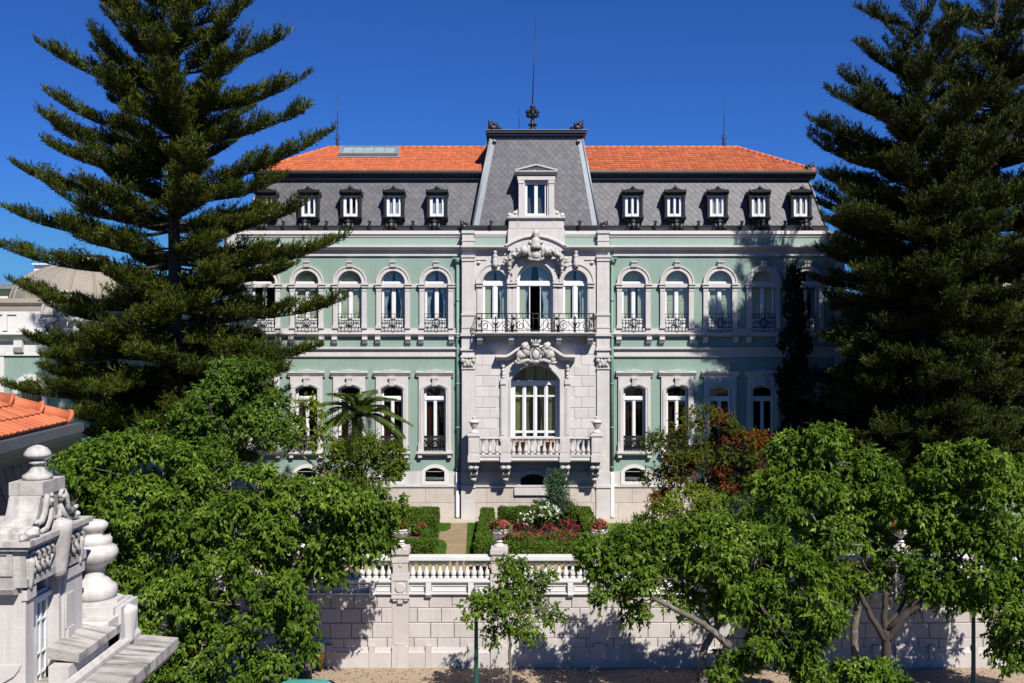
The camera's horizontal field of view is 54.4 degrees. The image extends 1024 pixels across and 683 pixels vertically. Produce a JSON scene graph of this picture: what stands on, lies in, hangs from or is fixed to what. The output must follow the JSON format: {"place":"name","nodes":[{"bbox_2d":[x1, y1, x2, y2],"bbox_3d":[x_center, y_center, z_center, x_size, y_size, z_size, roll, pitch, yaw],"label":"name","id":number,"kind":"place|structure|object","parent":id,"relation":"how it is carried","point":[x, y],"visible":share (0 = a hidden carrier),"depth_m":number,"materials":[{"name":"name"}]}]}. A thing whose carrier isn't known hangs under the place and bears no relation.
{"place":"outdoors","nodes":[
{"label":"outdoors","id":0,"kind":"place"},
{"bbox_2d":[0,248,224,513],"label":"domed pavilion","id":1,"kind":"structure","parent":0,"point":[19,355],"depth_m":53.00,"materials":[{"name":"stone"}]},
{"bbox_2d":[10,374,47,404],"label":"window","id":2,"kind":"structure","parent":1,"relation":"in","point":[37,398],"depth_m":52.88,"materials":[{"name":"white stone"}]},
{"bbox_2d":[438,523,466,564],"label":"path","id":3,"kind":"structure","parent":0,"point":[454,537],"depth_m":46.46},
{"bbox_2d":[0,0,1023,328],"label":"sky","id":4,"kind":"structure","parent":0,"point":[398,72],"materials":[{"name":"blue"}]},
{"bbox_2d":[108,514,1023,576],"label":"garden ground","id":5,"kind":"structure","parent":0,"point":[793,532],"depth_m":47.33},
{"bbox_2d":[0,273,27,297],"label":"building","id":6,"kind":"structure","parent":5,"relation":"on","point":[5,289],"depth_m":85.00,"materials":[{"name":"beige paint"}]},
{"bbox_2d":[32,263,53,270],"bbox_3d":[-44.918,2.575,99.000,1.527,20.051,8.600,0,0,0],"label":"white house","id":7,"kind":"structure","parent":5,"relation":"on","point":[37,266],"depth_m":95.00,"materials":[{"name":"white paint"}]},
{"bbox_2d":[0,0,352,509],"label":"conifer","id":8,"kind":"object","parent":5,"relation":"on","point":[154,327],"visible":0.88,"depth_m":42.57,"materials":[{"name":"green plant"}]},
{"bbox_2d":[268,391,341,532],"bbox_3d":[-8.671,5.629,42.125,3.283,7.165,2.033,0,0,9],"label":"thin tree","id":9,"kind":"object","parent":5,"relation":"on","point":[321,415],"visible":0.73,"depth_m":42.04,"materials":[{"name":"green plant"}]},
{"bbox_2d":[300,527,439,554],"bbox_3d":[-6.168,8.787,43.184,5.944,1.002,3.319,0,0,0],"label":"hedge","id":10,"kind":"object","parent":5,"relation":"on","point":[426,541],"visible":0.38,"depth_m":41.91,"materials":[{"name":"green plant"}]},
{"bbox_2d":[324,505,440,534],"bbox_3d":[-6.358,8.774,48.852,5.574,1.059,3.416,0,0,0],"label":"hedge","id":11,"kind":"object","parent":5,"relation":"on","point":[430,516],"visible":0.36,"depth_m":48.04,"materials":[{"name":"green plant"}]},
{"bbox_2d":[423,522,477,563],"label":"lawn grass","id":12,"kind":"structure","parent":5,"relation":"on","point":[471,536],"depth_m":46.03,"materials":[{"name":"green plant"}]},
{"bbox_2d":[393,524,562,539],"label":"flower bed soil","id":13,"kind":"structure","parent":5,"relation":"on","point":[417,536],"depth_m":47.90,"materials":[{"name":"brown soil"}]},
{"bbox_2d":[302,389,413,522],"bbox_3d":[-6.627,5.677,43.569,4.752,7.045,4.226,0,0,38],"label":"palm tree","id":14,"kind":"object","parent":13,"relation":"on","point":[358,408],"visible":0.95,"depth_m":43.06,"materials":[{"name":"green plant"}]},
{"bbox_2d":[309,428,411,525],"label":"bushy tree","id":15,"kind":"object","parent":13,"relation":"on","point":[374,450],"visible":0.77,"depth_m":42.38,"materials":[{"name":"green plant"}]},
{"bbox_2d":[409,519,428,535],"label":"rose bush","id":16,"kind":"object","parent":13,"relation":"on","point":[417,526],"visible":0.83,"depth_m":46.83,"materials":[{"name":"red plant"}]},
{"bbox_2d":[497,529,519,540],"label":"rose bush","id":17,"kind":"object","parent":13,"relation":"on","point":[510,534],"visible":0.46,"depth_m":44.52,"materials":[{"name":"green plant"}]},
{"bbox_2d":[510,529,533,540],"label":"rose bush","id":18,"kind":"object","parent":13,"relation":"on","point":[521,535],"visible":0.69,"depth_m":43.98,"materials":[{"name":"green plant"}]},
{"bbox_2d":[512,519,534,532],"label":"rose bush","id":19,"kind":"object","parent":13,"relation":"on","point":[516,526],"visible":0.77,"depth_m":46.55,"materials":[{"name":"red plant"}]},
{"bbox_2d":[517,511,535,526],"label":"rose bush","id":20,"kind":"object","parent":13,"relation":"on","point":[526,517],"visible":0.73,"depth_m":47.63,"materials":[{"name":"white plant"}]},
{"bbox_2d":[520,525,547,540],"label":"rose bush","id":21,"kind":"object","parent":13,"relation":"on","point":[538,531],"visible":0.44,"depth_m":44.79,"materials":[{"name":"red plant"}]},
{"bbox_2d":[524,535,545,540],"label":"rose bush","id":22,"kind":"object","parent":13,"relation":"on","point":[537,537],"visible":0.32,"depth_m":43.21,"materials":[{"name":"green plant"}]},
{"bbox_2d":[526,499,544,527],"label":"leafy shrub","id":23,"kind":"object","parent":13,"relation":"on","point":[536,502],"visible":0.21,"depth_m":48.92,"materials":[{"name":"green plant"}]},
{"bbox_2d":[528,501,563,530],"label":"rose bush","id":24,"kind":"object","parent":13,"relation":"on","point":[549,513],"visible":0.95,"depth_m":47.80,"materials":[{"name":"white plant"}]},
{"bbox_2d":[536,531,560,541],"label":"rose bush","id":25,"kind":"object","parent":13,"relation":"on","point":[547,538],"visible":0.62,"depth_m":43.65,"materials":[{"name":"green plant"}]},
{"bbox_2d":[540,523,558,537],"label":"rose bush","id":26,"kind":"object","parent":13,"relation":"on","point":[545,527],"visible":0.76,"depth_m":45.87,"materials":[{"name":"red plant"}]},
{"bbox_2d":[536,465,579,526],"bbox_3d":[2.226,7.604,48.798,2.343,3.208,1.830,0,0,28],"label":"tall shrub","id":27,"kind":"object","parent":13,"relation":"on","point":[554,483],"visible":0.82,"depth_m":48.59,"materials":[{"name":"green plant"}]},
{"bbox_2d":[553,533,568,540],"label":"rose bush","id":28,"kind":"object","parent":13,"relation":"on","point":[563,539],"visible":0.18,"depth_m":43.36,"materials":[{"name":"green plant"}]},
{"bbox_2d":[552,528,573,540],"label":"rose bush","id":29,"kind":"object","parent":13,"relation":"on","point":[561,533],"visible":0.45,"depth_m":44.65,"materials":[{"name":"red plant"}]},
{"bbox_2d":[558,516,575,532],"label":"rose bush","id":30,"kind":"object","parent":13,"relation":"on","point":[565,523],"visible":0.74,"depth_m":47.14,"materials":[{"name":"red plant"}]},
{"bbox_2d":[559,502,582,524],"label":"leafy shrub","id":31,"kind":"object","parent":13,"relation":"on","point":[571,511],"visible":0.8,"depth_m":48.45,"materials":[{"name":"green plant"}]},
{"bbox_2d":[563,531,581,540],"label":"rose bush","id":32,"kind":"object","parent":13,"relation":"on","point":[570,536],"visible":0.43,"depth_m":44.04,"materials":[{"name":"green plant"}]},
{"bbox_2d":[563,524,582,539],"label":"rose bush","id":33,"kind":"object","parent":13,"relation":"on","point":[576,528],"visible":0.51,"depth_m":45.82,"materials":[{"name":"red plant"}]},
{"bbox_2d":[472,506,495,563],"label":"hedge","id":34,"kind":"object","parent":5,"relation":"on","point":[483,537],"visible":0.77,"depth_m":43.63,"materials":[{"name":"green plant"}]},
{"bbox_2d":[222,19,846,518],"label":"mansion","id":35,"kind":"structure","parent":5,"relation":"on","point":[594,313],"depth_m":52.00,"materials":[{"name":"stone"}]},
{"bbox_2d":[244,266,281,331],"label":"window","id":36,"kind":"structure","parent":35,"relation":"in","point":[276,322],"depth_m":51.87,"materials":[{"name":"stone"}]},
{"bbox_2d":[247,373,282,457],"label":"window","id":37,"kind":"structure","parent":35,"relation":"in","point":[278,454],"depth_m":51.88,"materials":[{"name":"stone"}]},
{"bbox_2d":[287,369,324,457],"bbox_3d":[-10.721,3.747,52.085,1.939,4.606,0.770,0,0,0],"label":"window","id":38,"kind":"structure","parent":35,"relation":"in","point":[301,380],"depth_m":51.88,"materials":[{"name":"stone"}]},
{"bbox_2d":[293,464,318,483],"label":"cellar window","id":39,"kind":"structure","parent":35,"relation":"in","point":[305,467],"depth_m":52.27,"materials":[{"name":"white stone"}]},
{"bbox_2d":[287,261,325,332],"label":"window","id":40,"kind":"structure","parent":35,"relation":"in","point":[305,274],"depth_m":51.87,"materials":[{"name":"stone"}]},
{"bbox_2d":[330,369,367,455],"bbox_3d":[-8.488,3.747,52.085,1.939,4.606,0.770,0,0,0],"label":"window","id":41,"kind":"structure","parent":35,"relation":"in","point":[356,379],"depth_m":51.88,"materials":[{"name":"stone"}]},
{"bbox_2d":[331,261,368,332],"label":"window","id":42,"kind":"structure","parent":35,"relation":"in","point":[352,310],"depth_m":52.13,"materials":[{"name":"stone"}]},
{"bbox_2d":[373,369,410,457],"bbox_3d":[-6.254,3.747,52.085,1.939,4.606,0.770,0,0,0],"label":"window","id":43,"kind":"structure","parent":35,"relation":"in","point":[386,380],"depth_m":51.88,"materials":[{"name":"stone"}]},
{"bbox_2d":[379,471,405,484],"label":"cellar window","id":44,"kind":"structure","parent":35,"relation":"in","point":[402,481],"depth_m":51.91,"materials":[{"name":"white stone"}]},
{"bbox_2d":[374,261,411,331],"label":"window","id":45,"kind":"structure","parent":35,"relation":"in","point":[402,277],"depth_m":51.87,"materials":[{"name":"stone"}]},
{"bbox_2d":[416,369,453,457],"bbox_3d":[-4.021,3.747,52.085,1.939,4.606,0.770,0,0,0],"label":"window","id":46,"kind":"structure","parent":35,"relation":"in","point":[428,379],"depth_m":51.88,"materials":[{"name":"stone"}]},
{"bbox_2d":[421,464,448,484],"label":"cellar window","id":47,"kind":"structure","parent":35,"relation":"in","point":[427,478],"depth_m":51.91,"materials":[{"name":"white stone"}]},
{"bbox_2d":[417,261,454,332],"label":"window","id":48,"kind":"structure","parent":35,"relation":"in","point":[445,277],"depth_m":51.87,"materials":[{"name":"stone"}]},
{"bbox_2d":[476,263,513,331],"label":"balcony window","id":49,"kind":"structure","parent":35,"relation":"in","point":[484,286],"depth_m":51.85,"materials":[{"name":"stone"}]},
{"bbox_2d":[515,441,527,453],"bbox_3d":[0.494,5.447,51.250,0.643,0.620,0.660,0,0,0],"label":"flower pot","id":50,"kind":"object","parent":35,"relation":"on","point":[522,445],"visible":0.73,"depth_m":51.03,"materials":[{"name":"ceramic"}]},
{"bbox_2d":[514,469,547,494],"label":"cellar window","id":51,"kind":"structure","parent":35,"relation":"in","point":[529,477],"depth_m":51.61,"materials":[{"name":"stone"}]},
{"bbox_2d":[510,256,559,331],"bbox_3d":[1.196,-2.481,51.803,2.574,3.995,0.654,0,0,0],"label":"balcony window","id":52,"kind":"structure","parent":35,"relation":"in","point":[522,281],"depth_m":51.91,"materials":[{"name":"stone"}]},
{"bbox_2d":[496,339,574,440],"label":"hooded window","id":53,"kind":"structure","parent":35,"relation":"in","point":[515,394],"depth_m":51.99,"materials":[{"name":"stone"}]},
{"bbox_2d":[542,441,554,453],"bbox_3d":[1.878,5.447,51.250,0.644,0.620,0.660,0,0,0],"label":"flower pot","id":54,"kind":"object","parent":35,"relation":"on","point":[547,445],"visible":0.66,"depth_m":51.04,"materials":[{"name":"ceramic"}]},
{"bbox_2d":[556,263,594,331],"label":"balcony window","id":55,"kind":"structure","parent":35,"relation":"in","point":[566,282],"depth_m":51.85,"materials":[{"name":"stone"}]},
{"bbox_2d":[615,261,652,331],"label":"window","id":56,"kind":"structure","parent":35,"relation":"in","point":[633,274],"depth_m":52.12,"materials":[{"name":"stone"}]},
{"bbox_2d":[616,369,652,457],"bbox_3d":[6.385,3.747,52.085,1.939,4.606,0.770,0,0,0],"label":"window","id":57,"kind":"structure","parent":35,"relation":"in","point":[627,379],"depth_m":51.88,"materials":[{"name":"stone"}]},
{"bbox_2d":[621,464,647,484],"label":"cellar window","id":58,"kind":"structure","parent":35,"relation":"in","point":[627,478],"depth_m":51.94,"materials":[{"name":"white stone"}]},
{"bbox_2d":[658,261,695,332],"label":"window","id":59,"kind":"structure","parent":35,"relation":"in","point":[673,301],"depth_m":52.13,"materials":[{"name":"stone"}]},
{"bbox_2d":[659,369,696,457],"bbox_3d":[8.625,3.747,52.085,1.939,4.606,0.770,0,0,0],"label":"window","id":60,"kind":"structure","parent":35,"relation":"in","point":[682,380],"depth_m":51.88,"materials":[{"name":"stone"}]},
{"bbox_2d":[701,261,739,332],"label":"window","id":61,"kind":"structure","parent":35,"relation":"in","point":[716,301],"depth_m":52.13,"materials":[{"name":"stone"}]},
{"bbox_2d":[701,369,739,457],"bbox_3d":[10.864,3.747,52.085,1.939,4.606,0.770,0,0,0],"label":"window","id":62,"kind":"structure","parent":35,"relation":"in","point":[726,380],"depth_m":51.88,"materials":[{"name":"stone"}]},
{"bbox_2d":[744,369,779,454],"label":"window","id":63,"kind":"structure","parent":35,"relation":"in","point":[763,378],"depth_m":51.88,"materials":[{"name":"stone"}]},
{"bbox_2d":[744,261,782,332],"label":"window","id":64,"kind":"structure","parent":35,"relation":"in","point":[759,301],"depth_m":52.12,"materials":[{"name":"stone"}]},
{"bbox_2d":[790,261,824,331],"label":"window","id":65,"kind":"structure","parent":35,"relation":"in","point":[812,322],"depth_m":51.92,"materials":[{"name":"stone"}]},
{"bbox_2d":[799,370,822,425],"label":"window","id":66,"kind":"structure","parent":35,"relation":"in","point":[818,384],"depth_m":51.88,"materials":[{"name":"stone"}]},
{"bbox_2d":[497,505,576,524],"bbox_3d":[1.322,8.765,50.300,4.248,1.022,0.922,0,0,0],"label":"hedge","id":67,"kind":"object","parent":5,"relation":"on","point":[510,514],"visible":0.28,"depth_m":50.02,"materials":[{"name":"green plant"}]},
{"bbox_2d":[487,539,589,563],"bbox_3d":[1.488,8.788,41.601,5.104,0.998,1.010,0,0,0],"label":"hedge","id":68,"kind":"object","parent":5,"relation":"on","point":[539,547],"visible":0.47,"depth_m":41.28,"materials":[{"name":"green plant"}]},
{"bbox_2d":[111,565,982,575],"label":"gravel walk","id":69,"kind":"structure","parent":5,"relation":"on","point":[470,567],"depth_m":40.33,"materials":[{"name":"beige gravel"}]},
{"bbox_2d":[164,354,306,567],"bbox_3d":[-11.193,4.831,39.898,5.838,8.756,3.764,0,0,-20],"label":"round tree","id":70,"kind":"object","parent":69,"relation":"on","point":[252,404],"visible":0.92,"depth_m":39.14,"materials":[{"name":"green plant"}]},
{"bbox_2d":[221,517,880,522],"bbox_3d":[1.000,9.192,51.200,36.000,0.001,1.600,0,0,0],"label":"stone apron","id":71,"kind":"object","parent":5,"relation":"on","point":[460,520],"visible":0.2,"depth_m":51.12,"materials":[{"name":"beige stone"}]},
{"bbox_2d":[576,506,603,539],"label":"hedge","id":72,"kind":"object","parent":5,"relation":"on","point":[585,515],"visible":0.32,"depth_m":47.65,"materials":[{"name":"green plant"}]},
{"bbox_2d":[587,509,663,553],"bbox_3d":[5.019,8.429,42.465,3.697,2.490,2.305,0,0,0],"label":"garden shrub","id":73,"kind":"object","parent":5,"relation":"on","point":[641,518],"visible":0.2,"depth_m":42.50,"materials":[{"name":"green plant"}]},
{"bbox_2d":[648,477,729,539],"bbox_3d":[7.466,7.523,42.360,3.406,3.378,3.036,0,0,0],"label":"garden shrub","id":74,"kind":"object","parent":5,"relation":"on","point":[704,503],"visible":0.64,"depth_m":42.12,"materials":[{"name":"green plant"}]},
{"bbox_2d":[633,401,777,514],"bbox_3d":[8.551,5.889,43.988,6.356,6.665,3.527,0,0,0],"label":"autumn tree","id":75,"kind":"object","parent":5,"relation":"on","point":[679,461],"visible":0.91,"depth_m":43.54,"materials":[{"name":"red plant"}]},
{"bbox_2d":[710,478,790,544],"bbox_3d":[10.050,7.482,42.998,4.405,3.470,2.962,0,0,19],"label":"garden shrub","id":76,"kind":"object","parent":5,"relation":"on","point":[749,515],"visible":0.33,"depth_m":42.68,"materials":[{"name":"green plant"}]},
{"bbox_2d":[770,259,812,527],"bbox_3d":[13.860,2.562,49.213,2.404,13.286,2.297,0,0,0],"label":"cypress","id":77,"kind":"object","parent":5,"relation":"on","point":[795,337],"visible":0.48,"depth_m":48.90,"materials":[{"name":"green plant"}]},
{"bbox_2d":[767,357,881,509],"bbox_3d":[15.651,4.920,47.703,7.511,8.596,4.310,0,0,0],"label":"evergreen tree","id":78,"kind":"object","parent":5,"relation":"on","point":[816,411],"visible":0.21,"depth_m":47.13,"materials":[{"name":"green plant"}]},
{"bbox_2d":[803,0,1023,550],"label":"conifer","id":79,"kind":"object","parent":5,"relation":"on","point":[890,267],"visible":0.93,"depth_m":42.31,"materials":[{"name":"green plant"}]},
{"bbox_2d":[892,0,1023,514],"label":"conifer","id":80,"kind":"object","parent":5,"relation":"on","point":[991,50],"visible":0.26,"depth_m":45.48,"materials":[{"name":"green plant"}]},
{"bbox_2d":[147,668,1023,682],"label":"pavement","id":81,"kind":"structure","parent":0,"point":[681,676],"depth_m":37.56,"materials":[{"name":"beige stone"}]},
{"bbox_2d":[43,414,250,632],"bbox_3d":[-12.772,7.570,34.410,7.432,10.106,4.735,0,0,0],"label":"street tree","id":82,"kind":"object","parent":81,"relation":"on","point":[166,500],"visible":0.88,"depth_m":33.60,"materials":[{"name":"green plant"}]},
{"bbox_2d":[188,455,418,678],"bbox_3d":[-7.200,8.299,34.566,7.964,8.684,3.884,0,0,0],"label":"street tree","id":83,"kind":"object","parent":81,"relation":"on","point":[274,525],"visible":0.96,"depth_m":33.97,"materials":[{"name":"green plant"}]},
{"bbox_2d":[317,641,325,669],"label":"pavement pillar","id":84,"kind":"structure","parent":81,"relation":"on","point":[321,661],"depth_m":38.21,"materials":[{"name":"yellow paint"}]},
{"bbox_2d":[471,584,480,682],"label":"street lamp","id":85,"kind":"object","parent":81,"relation":"on","point":[476,588],"visible":0.53,"depth_m":34.64,"materials":[{"name":"metal"}]},
{"bbox_2d":[454,549,569,682],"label":"street tree","id":86,"kind":"object","parent":81,"relation":"on","point":[495,602],"visible":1,"depth_m":34.10,"materials":[{"name":"green plant"}]},
{"bbox_2d":[82,541,1019,667],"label":"retaining wall","id":87,"kind":"structure","parent":81,"relation":"on","point":[401,615],"depth_m":38.56,"materials":[{"name":"stone"}]},
{"bbox_2d":[393,520,414,541],"bbox_3d":[-4.324,7.291,38.821,0.994,1.009,0.958,0,0,-32],"label":"flower urn","id":88,"kind":"object","parent":87,"relation":"on","point":[404,531],"visible":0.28,"depth_m":38.57,"materials":[{"name":"stone"}]},
{"bbox_2d":[486,516,511,541],"bbox_3d":[-0.498,7.283,38.691,0.976,1.025,0.986,0,0,44],"label":"flower urn","id":89,"kind":"object","parent":87,"relation":"on","point":[499,529],"visible":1,"depth_m":38.53,"materials":[{"name":"stone"}]},
{"bbox_2d":[585,516,608,540],"bbox_3d":[3.288,7.304,38.729,1.004,0.982,0.910,0,0,0],"label":"flower urn","id":90,"kind":"object","parent":87,"relation":"on","point":[599,525],"visible":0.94,"depth_m":38.56,"materials":[{"name":"stone"}]},
{"bbox_2d":[889,522,907,541],"bbox_3d":[15.152,7.326,38.723,1.022,0.939,0.922,0,0,-21],"label":"flower urn","id":91,"kind":"object","parent":87,"relation":"on","point":[900,534],"visible":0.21,"depth_m":38.59,"materials":[{"name":"stone"}]},
{"bbox_2d":[207,667,1022,682],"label":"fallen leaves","id":92,"kind":"object","parent":81,"relation":"on","point":[595,673],"visible":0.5,"depth_m":37.62,"materials":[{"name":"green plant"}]},
{"bbox_2d":[566,510,856,682],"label":"street tree","id":93,"kind":"object","parent":81,"relation":"on","point":[733,592],"visible":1,"depth_m":33.44,"materials":[{"name":"green plant"}]},
{"bbox_2d":[743,419,916,682],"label":"street tree","id":94,"kind":"object","parent":81,"relation":"on","point":[864,490],"visible":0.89,"depth_m":35.10,"materials":[{"name":"green plant"}]},
{"bbox_2d":[859,437,1023,666],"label":"street tree","id":95,"kind":"object","parent":81,"relation":"on","point":[989,528],"visible":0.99,"depth_m":34.01,"materials":[{"name":"green plant"}]},
{"bbox_2d":[971,593,975,682],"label":"street lamp","id":96,"kind":"object","parent":81,"relation":"on","point":[973,650],"visible":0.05,"depth_m":34.85,"materials":[{"name":"metal"}]},
{"bbox_2d":[976,563,1023,679],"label":"street tree","id":97,"kind":"object","parent":81,"relation":"on","point":[1008,631],"visible":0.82,"depth_m":33.45,"materials":[{"name":"green plant"}]},
{"bbox_2d":[845,277,1023,513],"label":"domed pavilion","id":98,"kind":"structure","parent":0,"point":[1005,284],"depth_m":53.00,"materials":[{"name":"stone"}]},
{"label":"ground","id":99,"kind":"structure","parent":0,"visible":0},
{"bbox_2d":[0,392,177,682],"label":"building","id":100,"kind":"structure","parent":99,"relation":"on","point":[63,619],"depth_m":15.21,"materials":[{"name":"stone"}]},
{"bbox_2d":[33,577,51,682],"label":"window","id":101,"kind":"structure","parent":100,"relation":"in","point":[41,600],"depth_m":14.94,"materials":[{"name":"white paint"}]},
{"label":"road","id":102,"kind":"structure","parent":0,"visible":0},
{"bbox_2d":[281,679,334,682],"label":"parked car","id":103,"kind":"object","parent":102,"relation":"on","point":[307,681],"visible":1,"depth_m":32.71,"materials":[{"name":"teal paint"}]},
{"bbox_2d":[803,655,913,682],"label":"street tree","id":104,"kind":"object","parent":102,"relation":"on","point":[881,670],"visible":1,"depth_m":31.65,"materials":[{"name":"green plant"}]},
{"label":"kerb","id":105,"kind":"structure","parent":0,"visible":0},
{"bbox_2d":[131,537,325,682],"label":"street tree","id":106,"kind":"object","parent":105,"relation":"on","point":[203,626],"visible":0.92,"depth_m":32.76,"materials":[{"name":"green plant"}]}
]}

